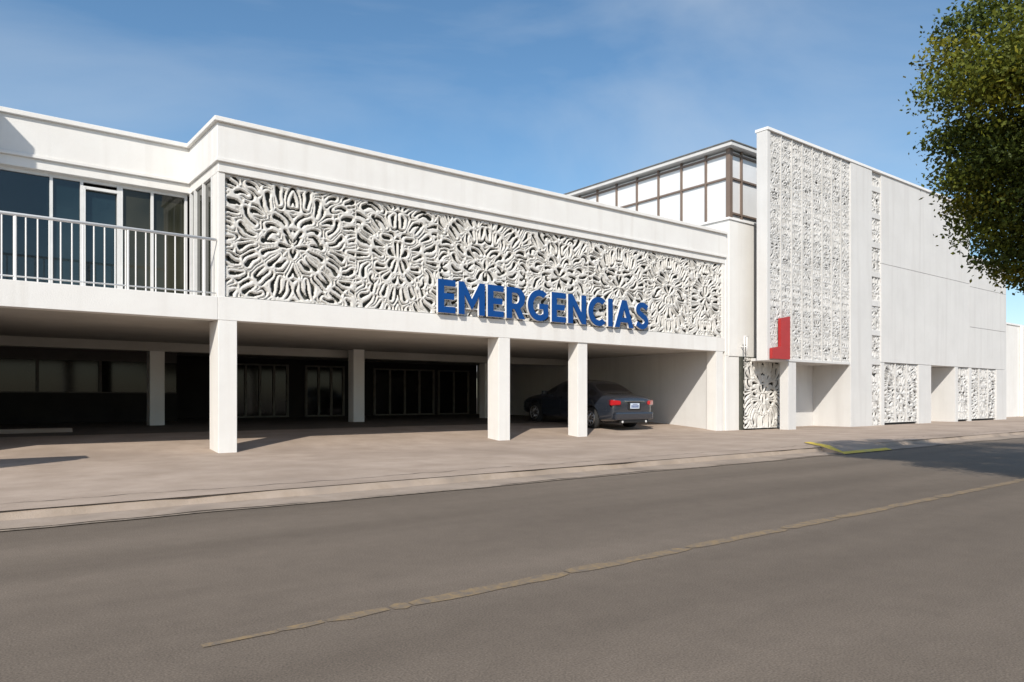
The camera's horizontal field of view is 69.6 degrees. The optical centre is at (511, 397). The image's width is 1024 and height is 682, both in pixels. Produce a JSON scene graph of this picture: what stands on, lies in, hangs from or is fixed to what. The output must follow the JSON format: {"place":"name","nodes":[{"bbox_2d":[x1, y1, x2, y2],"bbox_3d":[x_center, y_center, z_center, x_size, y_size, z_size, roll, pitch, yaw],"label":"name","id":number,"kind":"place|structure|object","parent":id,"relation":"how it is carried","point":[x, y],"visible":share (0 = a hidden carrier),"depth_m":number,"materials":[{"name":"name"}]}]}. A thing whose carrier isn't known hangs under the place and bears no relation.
{"place":"outdoors","nodes":[
{"label":"outdoors","id":0,"kind":"place"},
{"bbox_2d":[0,274,215,293],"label":"balcony bottom rail","id":1,"kind":"object","parent":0,"point":[106,283],"visible":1,"depth_m":13.93,"materials":[{"name":"white metal"}]},
{"bbox_2d":[1,214,204,295],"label":"balcony balusters","id":2,"kind":"object","parent":1,"relation":"on","point":[15,246],"visible":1,"depth_m":13.80,"materials":[{"name":"white metal"}]},
{"bbox_2d":[0,211,216,240],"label":"balcony handrail","id":3,"kind":"object","parent":2,"relation":"on","point":[100,224],"visible":1,"depth_m":13.90,"materials":[{"name":"grey metal"}]},
{"bbox_2d":[0,414,567,436],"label":"garage floor","id":4,"kind":"structure","parent":0,"point":[199,425],"depth_m":22.94,"materials":[{"name":"grey concrete"}]},
{"bbox_2d":[0,428,72,436],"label":"wheel stop","id":5,"kind":"object","parent":4,"relation":"on","point":[30,430],"visible":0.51,"depth_m":17.41,"materials":[{"name":"concrete"}]},
{"bbox_2d":[0,393,176,423],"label":"reception wall","id":6,"kind":"structure","parent":4,"relation":"on","point":[19,408],"depth_m":23.81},
{"bbox_2d":[0,346,176,392],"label":"reception frames","id":7,"kind":"structure","parent":6,"relation":"on","point":[38,354],"depth_m":23.82,"materials":[{"name":"black metal"}]},
{"bbox_2d":[0,359,175,391],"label":"reception glass","id":8,"kind":"object","parent":7,"relation":"in","point":[18,375],"visible":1,"depth_m":23.89,"materials":[{"name":"black glass"}]},
{"bbox_2d":[147,349,487,425],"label":"columns","id":9,"kind":"structure","parent":4,"relation":"on","point":[155,387],"depth_m":24.38,"materials":[{"name":"white paint"}]},
{"bbox_2d":[176,355,476,418],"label":"garage back wall","id":10,"kind":"structure","parent":4,"relation":"on","point":[193,384],"depth_m":30.88,"materials":[{"name":"black paint"}]},
{"bbox_2d":[0,336,567,365],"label":"beam","id":11,"kind":"structure","parent":10,"relation":"attached to","point":[39,342],"depth_m":23.00,"materials":[{"name":"white concrete"}]},
{"bbox_2d":[237,363,468,417],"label":"garage door frames","id":12,"kind":"structure","parent":10,"relation":"in","point":[343,390],"depth_m":32.15,"materials":[{"name":"black metal"}]},
{"bbox_2d":[237,365,466,415],"bbox_3d":[-6.674,-0.250,32.770,11.400,2.100,0.040,0,0,-38],"label":"garage door glass","id":13,"kind":"object","parent":12,"relation":"in","point":[397,392],"visible":0.89,"depth_m":32.06,"materials":[{"name":"black glass"}]},
{"bbox_2d":[0,308,707,364],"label":"ceiling slab","id":14,"kind":"structure","parent":10,"relation":"on","point":[40,323],"depth_m":19.70,"materials":[{"name":"white concrete"}]},
{"bbox_2d":[83,183,189,293],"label":"balcony room wall","id":15,"kind":"structure","parent":14,"relation":"on","point":[188,230],"depth_m":17.18,"materials":[{"name":"white paint"}]},
{"bbox_2d":[214,296,724,351],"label":"front beam","id":16,"kind":"structure","parent":14,"relation":"attached to","point":[246,310],"depth_m":18.43,"materials":[{"name":"white paint"}]},
{"bbox_2d":[213,175,227,296],"bbox_3d":[-6.125,-3.362,15.468,0.258,2.565,0.175,0,0,-38],"label":"corner post","id":17,"kind":"object","parent":16,"relation":"on","point":[226,209],"visible":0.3,"depth_m":15.40,"materials":[{"name":"white paint"}]},
{"bbox_2d":[215,172,723,337],"bbox_3d":[0.608,-3.365,20.470,17.033,2.570,0.215,0,0,-38],"label":"panel frame","id":18,"kind":"object","parent":16,"relation":"on","point":[220,233],"visible":0.75,"depth_m":15.20,"materials":[{"name":"white paint"}]},
{"bbox_2d":[225,174,720,336],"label":"carved screen panels","id":19,"kind":"object","parent":16,"relation":"on","point":[265,259],"visible":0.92,"depth_m":18.24,"materials":[{"name":"concrete"}]},
{"bbox_2d":[354,197,688,334],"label":"panel joints","id":20,"kind":"object","parent":19,"relation":"attached to","point":[528,266],"visible":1,"depth_m":20.27,"materials":[{"name":"concrete"}]},
{"bbox_2d":[435,279,647,328],"bbox_3d":[1.169,-2.535,20.698,7.711,0.854,0.165,0,0,-38],"label":"emergency sign","id":21,"kind":"object","parent":19,"relation":"attached to","point":[463,295],"visible":1,"depth_m":20.12,"materials":[{"name":"blue paint"}]},
{"bbox_2d":[228,177,718,336],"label":"wall","id":22,"kind":"structure","parent":16,"relation":"on","point":[264,240],"depth_m":17.83,"materials":[{"name":"white concrete"}]},
{"bbox_2d":[208,115,727,263],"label":"parapet front","id":23,"kind":"structure","parent":22,"relation":"on","point":[254,151],"depth_m":18.31,"materials":[{"name":"white paint"}]},
{"bbox_2d":[0,422,918,510],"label":"sidewalk","id":24,"kind":"structure","parent":0,"point":[36,471],"depth_m":14.40,"materials":[{"name":"concrete"}]},
{"bbox_2d":[210,320,236,452],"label":"front column","id":25,"kind":"structure","parent":24,"relation":"on","point":[223,386],"depth_m":15.28,"materials":[{"name":"white paint"}]},
{"bbox_2d":[0,279,217,320],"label":"balcony slab","id":26,"kind":"structure","parent":25,"relation":"on","point":[19,294],"depth_m":13.88,"materials":[{"name":"white concrete"}]},
{"bbox_2d":[488,337,509,440],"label":"front column","id":27,"kind":"structure","parent":24,"relation":"on","point":[498,388],"depth_m":19.72,"materials":[{"name":"white paint"}]},
{"bbox_2d":[568,343,586,436],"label":"front column","id":28,"kind":"structure","parent":24,"relation":"on","point":[577,389],"depth_m":21.52,"materials":[{"name":"white paint"}]},
{"bbox_2d":[524,379,652,427],"bbox_3d":[2.492,0.156,25.706,2.354,1.600,4.878,0,3,-38],"label":"parked car","id":29,"kind":"object","parent":24,"relation":"on","point":[610,402],"visible":0.8,"depth_m":24.19,"materials":[{"name":"paint"}]},
{"bbox_2d":[707,351,722,430],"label":"front column","id":30,"kind":"structure","parent":24,"relation":"on","point":[714,390],"depth_m":25.46,"materials":[{"name":"white paint"}]},
{"bbox_2d":[0,438,1023,681],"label":"road","id":31,"kind":"structure","parent":0,"point":[929,591],"depth_m":4.96,"materials":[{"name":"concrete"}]},
{"bbox_2d":[0,431,1023,528],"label":"kerb","id":32,"kind":"structure","parent":31,"relation":"on","point":[46,516],"depth_m":9.79,"materials":[{"name":"concrete"}]},
{"bbox_2d":[0,437,1023,530],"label":"road edge line","id":33,"kind":"object","parent":31,"relation":"on","point":[404,494],"visible":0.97,"depth_m":9.25,"materials":[{"name":"grey concrete"}]},
{"bbox_2d":[200,478,1023,646],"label":"road centre line","id":34,"kind":"object","parent":31,"relation":"on","point":[471,591],"visible":1,"depth_m":5.38,"materials":[{"name":"paint"}]},
{"bbox_2d":[805,440,891,454],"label":"kerb ramp","id":35,"kind":"structure","parent":31,"relation":"on","point":[844,447],"depth_m":17.51,"materials":[{"name":"concrete"}]},
{"bbox_2d":[0,0,1023,324],"label":"sky","id":36,"kind":"structure","parent":0,"point":[558,96],"materials":[{"name":"blue"}]},
{"bbox_2d":[477,352,706,428],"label":"garage side wall","id":37,"kind":"structure","parent":0,"point":[673,387],"depth_m":27.70,"materials":[{"name":"white paint"}]},
{"bbox_2d":[728,416,1023,438],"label":"sidewalk pavement","id":38,"kind":"structure","parent":0,"point":[934,429],"depth_m":26.51,"materials":[{"name":"concrete"}]},
{"bbox_2d":[3,429,1022,503],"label":"kerb joint crack","id":39,"kind":"object","parent":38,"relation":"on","point":[414,473],"visible":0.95,"depth_m":10.74,"materials":[{"name":"grey concrete"}]},
{"bbox_2d":[702,220,756,430],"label":"end block","id":40,"kind":"structure","parent":38,"relation":"on","point":[740,293],"depth_m":25.98,"materials":[{"name":"white paint"}]},
{"bbox_2d":[696,217,756,225],"bbox_3d":[7.931,-6.251,26.993,2.320,0.078,1.700,0,0,-38],"label":"end block coping","id":41,"kind":"object","parent":40,"relation":"on","point":[729,218],"visible":0.29,"depth_m":26.12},
{"label":"ground","id":42,"kind":"structure","parent":0,"visible":0},
{"bbox_2d":[565,126,1005,429],"bbox_3d":[7.946,-4.300,44.187,22.340,11.000,30.710,0,0,-38],"label":"clinic annex","id":43,"kind":"object","parent":42,"relation":"on","point":[880,300],"visible":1,"depth_m":29.68,"materials":[{"name":"paint"}]},
{"bbox_2d":[770,316,789,359],"bbox_3d":[9.343,-2.110,25.786,1.100,1.520,0.180,0,0,-38],"label":"red sign","id":44,"kind":"object","parent":43,"relation":"attached to","point":[781,350],"visible":1,"depth_m":25.78,"materials":[{"name":"paint"}]},
{"bbox_2d":[1007,324,1019,416],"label":"walls","id":45,"kind":"structure","parent":42,"relation":"on","point":[1012,370],"depth_m":44.24,"materials":[{"name":"white paint"}]},
{"bbox_2d":[1006,324,1023,416],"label":"pilasters","id":46,"kind":"object","parent":45,"relation":"attached to","point":[1021,370],"visible":0.08,"depth_m":44.81,"materials":[{"name":"white paint"}]},
{"bbox_2d":[1006,322,1023,325],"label":"roof coping","id":47,"kind":"object","parent":45,"relation":"on","point":[1014,324],"depth_m":44.26,"materials":[{"name":"white concrete"}]},
{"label":"balcony floor","id":48,"kind":"structure","parent":0,"visible":0},
{"bbox_2d":[0,165,186,293],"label":"balcony window frames","id":49,"kind":"structure","parent":48,"relation":"on","point":[118,192],"depth_m":16.01,"materials":[{"name":"white metal"}]},
{"bbox_2d":[0,170,116,287],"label":"balcony glass","id":50,"kind":"object","parent":49,"relation":"in","point":[24,193],"visible":0.63,"depth_m":15.36,"materials":[{"name":"glass"}]},
{"bbox_2d":[0,106,190,196],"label":"parapet balcony wing","id":51,"kind":"structure","parent":49,"relation":"on","point":[43,143],"depth_m":15.56,"materials":[{"name":"white paint"}]},
{"bbox_2d":[123,189,183,293],"bbox_3d":[-8.049,-3.350,16.506,1.380,2.600,0.030,0,0,-38],"label":"window","id":52,"kind":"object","parent":49,"relation":"in","point":[168,213],"visible":0.64,"depth_m":16.56,"materials":[{"name":"glass"}]},
{"bbox_2d":[190,176,212,295],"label":"return window frames","id":53,"kind":"structure","parent":48,"relation":"on","point":[195,223],"depth_m":16.01,"materials":[{"name":"white metal"}]},
{"bbox_2d":[187,122,213,193],"bbox_3d":[-6.686,-5.197,16.177,0.450,1.105,1.828,0,0,-38],"label":"parapet return","id":54,"kind":"object","parent":53,"relation":"on","point":[201,166],"visible":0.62,"depth_m":16.03,"materials":[{"name":"white paint"}]},
{"bbox_2d":[193,180,210,295],"bbox_3d":[-6.794,-3.345,16.218,0.030,2.590,1.830,0,0,-38],"label":"return window glass","id":55,"kind":"object","parent":53,"relation":"in","point":[199,241],"visible":0.29,"depth_m":15.96,"materials":[{"name":"glass"}]},
{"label":"opposite sidewalk","id":56,"kind":"structure","parent":0,"visible":0},
{"bbox_2d":[898,0,1023,294],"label":"street tree","id":57,"kind":"object","parent":56,"relation":"on","point":[984,172],"visible":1,"depth_m":10.20,"materials":[{"name":"green plant"}]}
]}

